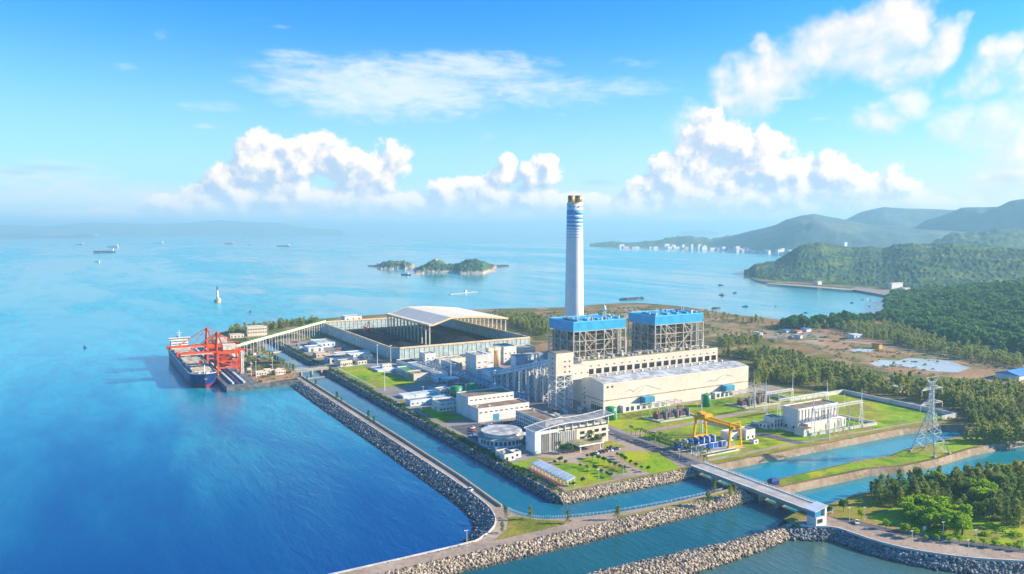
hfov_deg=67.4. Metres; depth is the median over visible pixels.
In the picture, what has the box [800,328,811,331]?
shore house
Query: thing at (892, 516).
grove grass
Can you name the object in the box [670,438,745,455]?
gantry yard
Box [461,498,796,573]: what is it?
channel water
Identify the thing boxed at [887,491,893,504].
casuarina tree
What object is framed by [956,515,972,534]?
bright tree
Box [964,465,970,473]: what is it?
casuarina tree
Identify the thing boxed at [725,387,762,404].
busbar gantry
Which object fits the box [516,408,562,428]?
canteen
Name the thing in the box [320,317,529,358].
coal yard wall
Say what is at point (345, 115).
sky
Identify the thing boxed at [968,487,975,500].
casuarina tree
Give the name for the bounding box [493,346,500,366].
tan silo
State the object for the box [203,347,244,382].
wharf belt
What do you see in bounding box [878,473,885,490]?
casuarina tree
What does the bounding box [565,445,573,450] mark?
garden tree
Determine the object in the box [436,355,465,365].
step block
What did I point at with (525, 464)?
garden lawn
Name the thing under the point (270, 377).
pier yard
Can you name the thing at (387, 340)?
coal pile
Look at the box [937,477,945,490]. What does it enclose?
casuarina tree
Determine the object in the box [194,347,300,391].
wharf
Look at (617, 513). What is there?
roadside tree
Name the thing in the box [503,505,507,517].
roadside tree
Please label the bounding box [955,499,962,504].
casuarina tree
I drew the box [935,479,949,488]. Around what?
broadleaf tree
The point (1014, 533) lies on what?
meadow bushes
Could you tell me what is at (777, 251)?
house
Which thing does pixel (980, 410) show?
casuarina tree
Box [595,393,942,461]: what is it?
plant lawn
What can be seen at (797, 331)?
shore house
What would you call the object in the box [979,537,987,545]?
young tree
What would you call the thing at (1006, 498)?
casuarina tree
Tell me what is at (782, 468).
canal water
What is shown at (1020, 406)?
casuarina tree
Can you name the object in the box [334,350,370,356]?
long store
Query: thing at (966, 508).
bright tree
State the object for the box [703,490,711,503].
roadside tree
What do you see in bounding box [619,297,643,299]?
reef
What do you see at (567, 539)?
causeway rocks
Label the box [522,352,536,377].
dust collector
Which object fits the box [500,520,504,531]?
roadside tree
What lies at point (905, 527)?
verge tree
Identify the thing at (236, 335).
shed
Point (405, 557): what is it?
dike edge
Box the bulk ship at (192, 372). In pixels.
[168,332,216,387]
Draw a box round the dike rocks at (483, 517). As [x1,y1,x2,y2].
[291,376,494,541]
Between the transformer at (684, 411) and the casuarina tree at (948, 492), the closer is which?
the casuarina tree at (948, 492)
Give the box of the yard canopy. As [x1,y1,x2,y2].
[386,306,507,344]
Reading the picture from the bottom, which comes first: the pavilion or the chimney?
the pavilion
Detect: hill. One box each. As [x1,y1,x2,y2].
[590,235,732,248]
[744,242,1023,288]
[930,228,1023,248]
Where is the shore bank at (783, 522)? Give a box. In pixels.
[778,519,1022,563]
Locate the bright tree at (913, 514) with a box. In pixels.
[903,511,920,523]
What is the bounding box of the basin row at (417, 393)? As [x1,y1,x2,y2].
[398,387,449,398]
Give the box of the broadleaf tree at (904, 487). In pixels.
[894,484,908,494]
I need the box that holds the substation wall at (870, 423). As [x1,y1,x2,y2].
[751,414,877,434]
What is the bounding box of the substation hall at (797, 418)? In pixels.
[782,399,845,436]
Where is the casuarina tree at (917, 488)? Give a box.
[913,484,920,495]
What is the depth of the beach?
1951.21 m
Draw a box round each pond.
[850,349,874,351]
[869,358,968,371]
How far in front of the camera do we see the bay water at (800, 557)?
345.02 m
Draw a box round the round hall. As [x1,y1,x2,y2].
[478,424,525,447]
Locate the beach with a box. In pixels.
[767,283,851,289]
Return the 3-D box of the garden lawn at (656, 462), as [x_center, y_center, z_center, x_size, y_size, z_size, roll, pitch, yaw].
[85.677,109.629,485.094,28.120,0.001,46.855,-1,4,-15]
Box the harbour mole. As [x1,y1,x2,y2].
[851,287,888,294]
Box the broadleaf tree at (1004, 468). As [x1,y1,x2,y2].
[986,462,1011,473]
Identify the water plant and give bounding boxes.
[407,361,447,382]
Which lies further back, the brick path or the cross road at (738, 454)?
the cross road at (738, 454)
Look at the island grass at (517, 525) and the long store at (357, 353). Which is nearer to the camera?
the island grass at (517, 525)
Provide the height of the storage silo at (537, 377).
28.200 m
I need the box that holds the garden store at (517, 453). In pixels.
[511,449,520,457]
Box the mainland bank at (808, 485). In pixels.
[212,275,1023,502]
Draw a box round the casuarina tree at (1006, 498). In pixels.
[1002,496,1012,514]
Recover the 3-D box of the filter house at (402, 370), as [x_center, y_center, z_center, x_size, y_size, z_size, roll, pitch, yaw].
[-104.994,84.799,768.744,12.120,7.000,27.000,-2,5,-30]
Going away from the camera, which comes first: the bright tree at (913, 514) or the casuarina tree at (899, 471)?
the bright tree at (913, 514)
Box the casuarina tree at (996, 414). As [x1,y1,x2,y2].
[992,411,998,422]
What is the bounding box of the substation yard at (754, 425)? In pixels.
[745,423,763,428]
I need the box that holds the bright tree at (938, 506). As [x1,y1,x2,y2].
[931,501,946,512]
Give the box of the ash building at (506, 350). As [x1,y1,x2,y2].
[493,343,515,363]
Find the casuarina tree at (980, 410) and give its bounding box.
[977,406,984,418]
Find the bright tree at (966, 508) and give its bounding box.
[958,503,972,515]
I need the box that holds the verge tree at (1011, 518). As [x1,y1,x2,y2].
[1007,514,1015,522]
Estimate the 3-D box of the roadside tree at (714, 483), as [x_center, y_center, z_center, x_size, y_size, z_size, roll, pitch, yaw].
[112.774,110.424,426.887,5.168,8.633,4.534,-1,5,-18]
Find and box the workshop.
[432,397,455,411]
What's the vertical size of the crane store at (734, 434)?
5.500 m
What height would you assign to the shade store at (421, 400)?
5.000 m
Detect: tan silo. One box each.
[485,347,493,366]
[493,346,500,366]
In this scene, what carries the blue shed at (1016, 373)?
on the mainland ground at (539, 342)
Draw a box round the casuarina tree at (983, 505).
[980,501,987,515]
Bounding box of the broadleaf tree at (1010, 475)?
[1005,471,1019,482]
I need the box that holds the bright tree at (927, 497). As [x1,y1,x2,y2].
[920,493,933,500]
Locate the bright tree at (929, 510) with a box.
[922,506,936,513]
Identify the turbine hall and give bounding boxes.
[581,360,748,412]
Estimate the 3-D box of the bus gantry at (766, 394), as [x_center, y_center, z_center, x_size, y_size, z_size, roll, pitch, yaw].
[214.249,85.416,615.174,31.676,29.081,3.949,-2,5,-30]
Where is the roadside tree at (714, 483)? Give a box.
[711,478,719,492]
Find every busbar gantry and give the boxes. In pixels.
[641,399,682,417]
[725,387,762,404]
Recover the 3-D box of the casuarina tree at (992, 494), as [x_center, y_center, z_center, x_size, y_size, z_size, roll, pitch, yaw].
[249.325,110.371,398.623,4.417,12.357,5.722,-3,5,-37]
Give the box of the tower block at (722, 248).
[719,246,725,250]
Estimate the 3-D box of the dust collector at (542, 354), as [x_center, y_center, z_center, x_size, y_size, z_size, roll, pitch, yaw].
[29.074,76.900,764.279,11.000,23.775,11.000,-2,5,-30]
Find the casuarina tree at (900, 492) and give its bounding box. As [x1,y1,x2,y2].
[896,488,904,503]
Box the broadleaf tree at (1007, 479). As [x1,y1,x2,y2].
[995,472,1009,482]
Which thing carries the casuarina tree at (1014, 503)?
on the grove grass at (892, 516)
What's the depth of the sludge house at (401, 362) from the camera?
815.65 m
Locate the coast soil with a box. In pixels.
[497,306,703,328]
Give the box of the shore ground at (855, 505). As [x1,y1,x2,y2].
[785,461,1023,562]
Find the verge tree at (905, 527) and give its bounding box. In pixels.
[900,523,910,531]
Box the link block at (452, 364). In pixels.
[441,359,462,373]
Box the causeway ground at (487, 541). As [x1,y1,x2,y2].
[297,377,742,573]
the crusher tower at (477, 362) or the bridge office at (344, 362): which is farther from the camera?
the bridge office at (344, 362)
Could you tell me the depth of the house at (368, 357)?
842.52 m
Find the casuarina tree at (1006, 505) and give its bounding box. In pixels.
[1001,500,1011,524]
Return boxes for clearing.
[764,333,826,338]
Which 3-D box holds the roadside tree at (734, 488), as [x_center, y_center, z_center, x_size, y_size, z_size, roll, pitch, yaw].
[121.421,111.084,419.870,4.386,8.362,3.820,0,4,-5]
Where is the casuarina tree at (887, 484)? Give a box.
[884,479,889,493]
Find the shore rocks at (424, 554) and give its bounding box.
[353,538,481,570]
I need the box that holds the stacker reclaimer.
[363,321,382,333]
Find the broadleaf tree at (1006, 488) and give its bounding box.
[1002,485,1015,494]
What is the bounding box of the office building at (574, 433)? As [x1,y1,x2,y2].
[524,409,613,453]
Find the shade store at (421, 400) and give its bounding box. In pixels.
[406,395,434,405]
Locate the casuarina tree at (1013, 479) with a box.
[1011,477,1017,494]
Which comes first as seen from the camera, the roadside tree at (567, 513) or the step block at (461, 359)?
the roadside tree at (567, 513)
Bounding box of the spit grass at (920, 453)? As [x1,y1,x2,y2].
[766,434,988,484]
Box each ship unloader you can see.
[166,327,239,363]
[176,331,244,375]
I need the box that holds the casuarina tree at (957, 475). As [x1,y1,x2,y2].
[954,472,961,489]
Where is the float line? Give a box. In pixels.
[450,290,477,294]
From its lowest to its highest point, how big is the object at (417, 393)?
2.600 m
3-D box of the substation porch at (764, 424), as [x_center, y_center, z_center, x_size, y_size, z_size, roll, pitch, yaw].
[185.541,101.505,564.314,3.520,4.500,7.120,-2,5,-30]
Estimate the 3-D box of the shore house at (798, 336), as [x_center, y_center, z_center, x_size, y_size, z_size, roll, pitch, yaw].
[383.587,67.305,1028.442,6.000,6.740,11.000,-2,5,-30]
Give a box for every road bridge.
[289,365,328,375]
[691,461,833,512]
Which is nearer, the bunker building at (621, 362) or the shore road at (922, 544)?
the shore road at (922, 544)
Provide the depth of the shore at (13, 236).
12799.90 m
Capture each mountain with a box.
[0,220,342,235]
[704,214,981,253]
[845,207,954,226]
[916,199,1023,231]
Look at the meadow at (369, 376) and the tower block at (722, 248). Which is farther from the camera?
the tower block at (722, 248)
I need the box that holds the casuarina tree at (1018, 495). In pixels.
[1015,491,1022,502]
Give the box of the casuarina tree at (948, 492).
[945,489,953,504]
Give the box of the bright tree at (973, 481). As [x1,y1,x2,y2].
[970,480,983,486]
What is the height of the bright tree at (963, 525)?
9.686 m
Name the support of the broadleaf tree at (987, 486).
on the grove grass at (892, 516)
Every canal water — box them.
[249,341,727,518]
[702,431,963,484]
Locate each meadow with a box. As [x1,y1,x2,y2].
[337,366,419,388]
[418,407,463,422]
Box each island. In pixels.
[377,260,413,269]
[414,258,496,274]
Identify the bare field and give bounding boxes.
[709,316,1023,382]
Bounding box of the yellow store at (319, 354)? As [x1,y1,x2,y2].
[313,351,329,357]
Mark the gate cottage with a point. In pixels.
(505, 453)
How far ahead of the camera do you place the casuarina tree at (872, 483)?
419.54 m
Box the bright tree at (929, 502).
[921,499,936,506]
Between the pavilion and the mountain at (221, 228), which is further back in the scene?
the mountain at (221, 228)
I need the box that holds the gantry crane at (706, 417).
[692,411,742,448]
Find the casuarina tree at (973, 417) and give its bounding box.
[969,410,976,424]
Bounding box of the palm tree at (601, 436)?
[597,434,606,447]
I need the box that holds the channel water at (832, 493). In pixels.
[767,446,1023,510]
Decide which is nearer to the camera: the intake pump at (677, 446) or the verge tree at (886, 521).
the verge tree at (886, 521)
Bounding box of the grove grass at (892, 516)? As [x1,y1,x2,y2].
[868,488,1023,545]
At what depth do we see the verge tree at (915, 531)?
362.54 m
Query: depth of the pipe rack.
722.33 m
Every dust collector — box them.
[510,353,525,379]
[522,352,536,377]
[534,351,547,366]
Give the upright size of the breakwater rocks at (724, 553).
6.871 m
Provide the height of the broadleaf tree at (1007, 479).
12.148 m
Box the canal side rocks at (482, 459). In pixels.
[266,340,557,502]
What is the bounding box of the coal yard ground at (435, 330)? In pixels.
[346,325,493,359]
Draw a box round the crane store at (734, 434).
[720,429,738,440]
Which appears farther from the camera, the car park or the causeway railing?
the car park
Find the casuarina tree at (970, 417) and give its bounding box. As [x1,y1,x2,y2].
[965,412,971,424]
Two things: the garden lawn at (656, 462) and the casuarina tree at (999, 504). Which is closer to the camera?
the casuarina tree at (999, 504)
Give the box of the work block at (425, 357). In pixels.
[419,351,435,366]
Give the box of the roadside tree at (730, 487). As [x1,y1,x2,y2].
[725,484,732,498]
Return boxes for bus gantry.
[763,381,793,413]
[776,381,828,415]
[810,395,862,436]
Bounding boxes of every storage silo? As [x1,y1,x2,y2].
[532,360,538,390]
[539,358,544,387]
[545,366,553,395]
[553,376,558,393]
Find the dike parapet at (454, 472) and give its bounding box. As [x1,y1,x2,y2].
[301,375,501,506]
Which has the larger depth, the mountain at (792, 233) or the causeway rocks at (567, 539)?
the mountain at (792, 233)
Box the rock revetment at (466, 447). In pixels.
[274,343,556,498]
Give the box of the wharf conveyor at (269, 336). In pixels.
[238,320,325,355]
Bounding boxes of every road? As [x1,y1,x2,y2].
[280,343,557,489]
[554,464,685,491]
[627,403,789,435]
[703,422,805,443]
[706,421,922,460]
[795,516,1023,559]
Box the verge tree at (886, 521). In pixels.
[882,518,890,526]
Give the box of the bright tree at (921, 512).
[916,507,926,523]
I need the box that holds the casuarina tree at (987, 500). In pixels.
[982,498,989,510]
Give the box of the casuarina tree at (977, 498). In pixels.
[972,494,980,507]
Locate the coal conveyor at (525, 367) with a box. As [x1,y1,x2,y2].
[496,359,550,403]
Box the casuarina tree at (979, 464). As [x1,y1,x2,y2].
[975,462,981,468]
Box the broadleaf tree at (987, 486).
[982,484,996,492]
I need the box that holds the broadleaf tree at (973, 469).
[968,467,983,474]
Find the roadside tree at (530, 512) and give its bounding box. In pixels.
[527,506,532,519]
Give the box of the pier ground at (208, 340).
[207,338,299,376]
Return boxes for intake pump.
[674,440,682,449]
[687,438,693,447]
[693,437,699,444]
[698,436,705,443]
[704,435,710,442]
[709,434,715,441]
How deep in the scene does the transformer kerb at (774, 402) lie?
634.32 m
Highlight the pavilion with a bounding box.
[355,359,366,364]
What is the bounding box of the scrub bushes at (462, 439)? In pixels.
[232,306,1023,492]
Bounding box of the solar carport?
[530,459,575,484]
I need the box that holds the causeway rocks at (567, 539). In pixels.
[378,490,755,573]
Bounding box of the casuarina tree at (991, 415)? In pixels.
[989,410,994,421]
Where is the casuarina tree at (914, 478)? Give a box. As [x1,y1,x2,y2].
[908,475,916,493]
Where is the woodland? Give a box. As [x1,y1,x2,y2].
[227,308,1023,442]
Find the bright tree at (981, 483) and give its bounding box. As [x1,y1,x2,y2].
[978,480,998,491]
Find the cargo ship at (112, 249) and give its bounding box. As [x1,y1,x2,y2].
[93,247,115,252]
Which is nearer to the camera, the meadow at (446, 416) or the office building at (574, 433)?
the office building at (574, 433)
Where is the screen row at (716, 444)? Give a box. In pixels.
[691,440,725,451]
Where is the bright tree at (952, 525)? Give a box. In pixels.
[947,523,961,535]
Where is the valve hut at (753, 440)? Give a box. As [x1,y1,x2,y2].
[749,438,758,443]
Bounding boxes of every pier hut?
[255,370,266,375]
[263,368,273,373]
[274,369,285,374]
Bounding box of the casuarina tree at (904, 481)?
[899,478,910,496]
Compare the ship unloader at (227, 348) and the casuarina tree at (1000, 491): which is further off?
the ship unloader at (227, 348)
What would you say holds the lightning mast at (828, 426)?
on the plant lawn at (884, 414)
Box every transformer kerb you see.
[641,413,697,422]
[726,400,778,408]
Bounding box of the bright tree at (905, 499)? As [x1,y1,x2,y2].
[899,496,914,511]
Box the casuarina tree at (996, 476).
[992,474,999,486]
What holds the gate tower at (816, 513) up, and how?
on the shore road at (922, 544)
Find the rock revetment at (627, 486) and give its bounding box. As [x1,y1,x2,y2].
[557,467,696,504]
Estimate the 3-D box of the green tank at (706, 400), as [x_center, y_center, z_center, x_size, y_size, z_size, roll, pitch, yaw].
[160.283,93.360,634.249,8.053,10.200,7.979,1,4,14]
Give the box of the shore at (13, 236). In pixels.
[0,233,96,238]
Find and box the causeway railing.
[508,488,720,517]
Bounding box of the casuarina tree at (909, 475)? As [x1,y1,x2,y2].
[906,470,913,482]
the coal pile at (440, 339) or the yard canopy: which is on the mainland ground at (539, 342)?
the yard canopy
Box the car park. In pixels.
[449,423,525,440]
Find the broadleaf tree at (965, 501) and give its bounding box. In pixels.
[959,498,971,504]
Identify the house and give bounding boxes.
[304,344,323,351]
[310,338,334,346]
[324,353,352,363]
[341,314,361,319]
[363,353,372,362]
[396,358,421,365]
[397,366,416,377]
[407,369,429,380]
[482,367,506,386]
[516,344,535,353]
[548,312,626,387]
[627,306,703,351]
[775,249,781,254]
[781,329,791,332]
[791,330,802,332]
[793,334,802,338]
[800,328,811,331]
[847,333,862,338]
[871,343,882,348]
[888,282,902,288]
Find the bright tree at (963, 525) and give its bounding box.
[956,520,970,534]
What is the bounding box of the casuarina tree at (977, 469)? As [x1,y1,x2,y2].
[974,467,980,476]
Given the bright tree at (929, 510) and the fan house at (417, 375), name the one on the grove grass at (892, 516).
the bright tree at (929, 510)
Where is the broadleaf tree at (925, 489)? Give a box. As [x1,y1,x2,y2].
[917,482,930,492]
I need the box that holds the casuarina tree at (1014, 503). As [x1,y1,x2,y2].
[1009,498,1021,516]
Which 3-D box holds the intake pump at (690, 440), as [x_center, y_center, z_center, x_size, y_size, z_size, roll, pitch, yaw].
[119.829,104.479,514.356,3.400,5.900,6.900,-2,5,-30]
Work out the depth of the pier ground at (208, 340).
1009.13 m
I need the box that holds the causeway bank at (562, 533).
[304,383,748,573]
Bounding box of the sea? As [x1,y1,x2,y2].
[0,232,882,573]
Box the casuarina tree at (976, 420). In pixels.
[971,417,979,429]
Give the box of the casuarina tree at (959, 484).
[955,477,963,495]
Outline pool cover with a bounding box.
[370,363,396,371]
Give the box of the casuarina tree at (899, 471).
[896,468,903,482]
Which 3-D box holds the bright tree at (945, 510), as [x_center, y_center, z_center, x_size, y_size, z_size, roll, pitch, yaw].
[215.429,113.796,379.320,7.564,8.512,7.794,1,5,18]
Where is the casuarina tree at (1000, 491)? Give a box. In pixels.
[996,489,1004,498]
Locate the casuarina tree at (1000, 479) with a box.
[996,474,1005,488]
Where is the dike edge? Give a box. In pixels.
[311,387,495,573]
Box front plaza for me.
[531,441,678,479]
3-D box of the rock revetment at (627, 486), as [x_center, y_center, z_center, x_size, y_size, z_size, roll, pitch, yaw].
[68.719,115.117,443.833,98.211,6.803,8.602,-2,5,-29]
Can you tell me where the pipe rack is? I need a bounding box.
[427,360,528,399]
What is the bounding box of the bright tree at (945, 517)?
[935,513,952,527]
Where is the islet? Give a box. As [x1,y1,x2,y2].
[679,230,717,234]
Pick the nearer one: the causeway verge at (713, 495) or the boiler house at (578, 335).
the causeway verge at (713, 495)
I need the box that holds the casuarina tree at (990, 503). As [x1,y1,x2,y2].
[982,497,999,520]
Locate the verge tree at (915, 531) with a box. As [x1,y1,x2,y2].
[910,527,919,537]
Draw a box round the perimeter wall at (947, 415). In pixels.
[755,388,956,419]
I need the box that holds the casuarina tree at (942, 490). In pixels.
[940,487,945,494]
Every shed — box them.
[229,333,243,337]
[995,367,1023,380]
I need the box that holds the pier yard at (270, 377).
[207,341,298,383]
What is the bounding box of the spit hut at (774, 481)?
[767,477,779,485]
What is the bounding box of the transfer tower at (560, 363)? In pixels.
[548,350,573,409]
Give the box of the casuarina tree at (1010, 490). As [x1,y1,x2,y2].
[1004,487,1014,497]
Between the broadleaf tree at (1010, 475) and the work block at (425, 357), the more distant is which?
the work block at (425, 357)
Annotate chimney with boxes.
[565,195,583,315]
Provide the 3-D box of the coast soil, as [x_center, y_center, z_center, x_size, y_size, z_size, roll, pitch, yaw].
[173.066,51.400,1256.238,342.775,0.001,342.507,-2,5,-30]
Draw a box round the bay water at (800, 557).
[695,540,967,573]
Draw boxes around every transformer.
[651,409,666,419]
[665,407,678,418]
[677,406,689,416]
[736,396,750,406]
[748,395,759,404]
[758,394,769,403]
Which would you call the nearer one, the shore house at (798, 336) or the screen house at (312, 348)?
the screen house at (312, 348)
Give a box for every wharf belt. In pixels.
[195,348,233,383]
[197,347,238,383]
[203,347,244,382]
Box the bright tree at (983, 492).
[975,487,990,498]
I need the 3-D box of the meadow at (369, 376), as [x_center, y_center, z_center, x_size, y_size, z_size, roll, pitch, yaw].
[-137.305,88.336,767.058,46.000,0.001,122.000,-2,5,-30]
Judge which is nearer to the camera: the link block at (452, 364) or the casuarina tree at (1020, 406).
the casuarina tree at (1020, 406)
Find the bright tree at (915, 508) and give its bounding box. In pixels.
[910,505,919,519]
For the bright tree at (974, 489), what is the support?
on the grove grass at (892, 516)
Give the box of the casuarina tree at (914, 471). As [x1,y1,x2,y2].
[912,467,919,476]
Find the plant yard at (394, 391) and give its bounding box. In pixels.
[284,339,785,487]
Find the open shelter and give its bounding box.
[441,376,458,382]
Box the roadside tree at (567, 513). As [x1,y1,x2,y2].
[564,509,570,521]
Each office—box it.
[245,325,266,335]
[337,358,351,366]
[434,386,449,394]
[736,426,754,439]
[763,414,782,429]
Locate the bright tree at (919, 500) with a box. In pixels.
[911,494,925,505]
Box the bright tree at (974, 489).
[967,486,981,500]
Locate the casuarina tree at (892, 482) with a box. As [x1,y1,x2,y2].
[889,478,894,493]
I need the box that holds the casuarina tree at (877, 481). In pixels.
[869,478,878,492]
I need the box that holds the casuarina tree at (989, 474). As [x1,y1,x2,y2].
[985,470,993,479]
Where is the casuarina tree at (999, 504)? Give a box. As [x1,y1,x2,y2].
[990,497,1002,520]
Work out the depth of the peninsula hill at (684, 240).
6566.67 m
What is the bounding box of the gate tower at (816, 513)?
[804,501,827,525]
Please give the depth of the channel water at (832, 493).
458.78 m
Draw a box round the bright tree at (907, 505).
[900,501,914,516]
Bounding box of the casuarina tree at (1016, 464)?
[1012,460,1021,473]
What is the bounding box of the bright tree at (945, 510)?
[940,508,953,512]
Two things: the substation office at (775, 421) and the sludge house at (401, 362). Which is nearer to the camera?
the substation office at (775, 421)
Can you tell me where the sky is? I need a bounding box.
[0,0,1023,231]
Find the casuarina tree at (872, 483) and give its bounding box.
[867,480,875,495]
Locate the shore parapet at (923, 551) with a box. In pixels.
[800,524,1023,562]
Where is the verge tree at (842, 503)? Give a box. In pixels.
[838,499,848,511]
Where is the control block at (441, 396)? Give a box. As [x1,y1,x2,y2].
[428,394,451,403]
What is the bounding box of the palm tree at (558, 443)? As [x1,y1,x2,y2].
[555,441,562,454]
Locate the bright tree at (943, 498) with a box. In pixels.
[933,495,949,504]
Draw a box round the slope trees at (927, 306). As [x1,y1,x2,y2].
[882,278,1023,350]
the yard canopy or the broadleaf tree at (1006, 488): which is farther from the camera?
the yard canopy
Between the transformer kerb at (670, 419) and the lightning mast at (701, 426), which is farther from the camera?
the transformer kerb at (670, 419)
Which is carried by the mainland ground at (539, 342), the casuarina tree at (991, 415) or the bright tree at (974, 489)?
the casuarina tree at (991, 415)
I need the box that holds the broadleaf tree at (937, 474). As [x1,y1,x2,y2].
[925,470,947,481]
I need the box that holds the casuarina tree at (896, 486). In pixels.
[889,482,898,498]
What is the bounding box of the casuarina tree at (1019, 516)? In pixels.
[1013,505,1023,527]
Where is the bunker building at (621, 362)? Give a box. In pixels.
[565,342,717,401]
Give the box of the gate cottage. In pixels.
[495,448,514,460]
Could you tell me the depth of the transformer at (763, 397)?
645.68 m
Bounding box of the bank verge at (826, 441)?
[271,339,959,493]
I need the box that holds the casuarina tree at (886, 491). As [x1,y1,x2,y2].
[883,488,889,503]
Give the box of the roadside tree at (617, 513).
[614,505,622,518]
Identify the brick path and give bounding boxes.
[526,468,563,485]
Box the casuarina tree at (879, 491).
[873,482,887,504]
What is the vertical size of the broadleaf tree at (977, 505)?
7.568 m
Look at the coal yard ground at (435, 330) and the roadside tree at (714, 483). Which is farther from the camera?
the coal yard ground at (435, 330)
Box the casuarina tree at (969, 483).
[965,478,971,499]
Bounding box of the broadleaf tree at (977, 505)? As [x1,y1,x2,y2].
[972,501,986,511]
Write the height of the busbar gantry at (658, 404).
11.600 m
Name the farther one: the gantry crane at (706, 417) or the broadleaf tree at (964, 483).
the gantry crane at (706, 417)
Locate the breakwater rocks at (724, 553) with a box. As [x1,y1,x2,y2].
[585,520,795,573]
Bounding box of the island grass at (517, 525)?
[493,516,564,540]
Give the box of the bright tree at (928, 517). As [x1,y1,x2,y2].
[920,513,937,528]
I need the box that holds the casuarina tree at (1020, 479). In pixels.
[1017,475,1023,489]
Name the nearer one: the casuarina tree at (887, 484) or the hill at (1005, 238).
the casuarina tree at (887, 484)
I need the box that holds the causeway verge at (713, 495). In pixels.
[621,489,732,517]
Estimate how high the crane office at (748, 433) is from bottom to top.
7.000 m
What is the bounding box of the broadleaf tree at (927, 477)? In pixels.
[920,474,936,482]
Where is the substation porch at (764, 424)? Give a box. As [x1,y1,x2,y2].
[759,421,769,428]
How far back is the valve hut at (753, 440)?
523.56 m
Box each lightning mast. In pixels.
[698,395,702,433]
[752,378,755,407]
[825,410,829,439]
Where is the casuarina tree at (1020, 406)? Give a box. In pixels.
[1018,404,1022,416]
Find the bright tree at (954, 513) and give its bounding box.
[949,510,963,520]
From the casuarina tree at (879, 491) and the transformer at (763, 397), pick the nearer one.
the casuarina tree at (879, 491)
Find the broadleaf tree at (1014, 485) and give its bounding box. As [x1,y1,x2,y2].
[1008,482,1017,491]
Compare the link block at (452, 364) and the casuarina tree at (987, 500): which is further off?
the link block at (452, 364)
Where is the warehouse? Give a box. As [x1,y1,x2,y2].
[456,387,528,422]
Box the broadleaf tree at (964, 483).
[962,481,970,491]
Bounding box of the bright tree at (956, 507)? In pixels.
[951,504,959,510]
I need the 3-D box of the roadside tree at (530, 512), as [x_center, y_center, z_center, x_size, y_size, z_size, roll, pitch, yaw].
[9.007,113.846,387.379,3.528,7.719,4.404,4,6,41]
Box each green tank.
[450,385,461,396]
[465,383,477,390]
[605,406,616,420]
[701,394,710,406]
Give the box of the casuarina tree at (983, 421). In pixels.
[981,418,987,426]
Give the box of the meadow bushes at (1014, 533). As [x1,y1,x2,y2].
[858,487,1023,545]
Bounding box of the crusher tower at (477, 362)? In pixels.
[466,351,509,378]
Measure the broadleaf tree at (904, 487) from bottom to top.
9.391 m
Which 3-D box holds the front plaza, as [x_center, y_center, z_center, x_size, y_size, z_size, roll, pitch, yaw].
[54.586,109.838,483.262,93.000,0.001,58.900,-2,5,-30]
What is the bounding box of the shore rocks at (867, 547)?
[786,527,1023,573]
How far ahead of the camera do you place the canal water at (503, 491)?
453.56 m
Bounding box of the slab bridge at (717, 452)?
[701,447,739,456]
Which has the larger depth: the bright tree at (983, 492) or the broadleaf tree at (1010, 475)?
the broadleaf tree at (1010, 475)
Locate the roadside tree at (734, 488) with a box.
[730,483,736,494]
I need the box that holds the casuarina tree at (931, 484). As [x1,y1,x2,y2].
[928,479,936,488]
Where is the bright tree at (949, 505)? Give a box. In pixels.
[943,501,952,508]
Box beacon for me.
[214,286,220,301]
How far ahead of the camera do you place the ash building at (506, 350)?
833.83 m
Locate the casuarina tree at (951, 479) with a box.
[948,477,956,493]
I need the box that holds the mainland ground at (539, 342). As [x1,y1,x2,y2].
[212,276,1023,492]
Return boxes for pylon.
[908,376,950,457]
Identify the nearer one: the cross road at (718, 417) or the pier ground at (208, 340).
the cross road at (718, 417)
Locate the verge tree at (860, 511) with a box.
[857,508,864,518]
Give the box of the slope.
[887,285,1023,357]
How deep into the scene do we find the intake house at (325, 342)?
954.85 m
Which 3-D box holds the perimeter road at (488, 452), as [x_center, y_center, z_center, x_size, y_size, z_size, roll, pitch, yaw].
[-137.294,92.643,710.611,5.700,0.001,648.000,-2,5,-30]
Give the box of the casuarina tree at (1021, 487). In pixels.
[1019,484,1023,500]
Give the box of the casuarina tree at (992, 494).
[986,488,996,502]
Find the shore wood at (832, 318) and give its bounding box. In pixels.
[779,309,892,325]
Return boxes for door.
[493,413,498,419]
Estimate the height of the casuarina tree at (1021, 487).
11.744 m
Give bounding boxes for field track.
[712,330,1023,366]
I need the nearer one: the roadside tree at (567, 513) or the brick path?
the roadside tree at (567, 513)
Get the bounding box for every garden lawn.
[506,457,556,468]
[545,461,613,487]
[578,456,626,473]
[604,440,624,448]
[615,451,677,472]
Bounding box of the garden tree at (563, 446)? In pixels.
[559,444,567,452]
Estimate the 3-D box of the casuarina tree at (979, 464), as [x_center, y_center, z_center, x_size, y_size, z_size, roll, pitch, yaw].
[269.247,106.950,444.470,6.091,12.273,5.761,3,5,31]
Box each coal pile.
[354,331,411,346]
[424,335,479,343]
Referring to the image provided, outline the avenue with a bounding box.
[608,428,701,467]

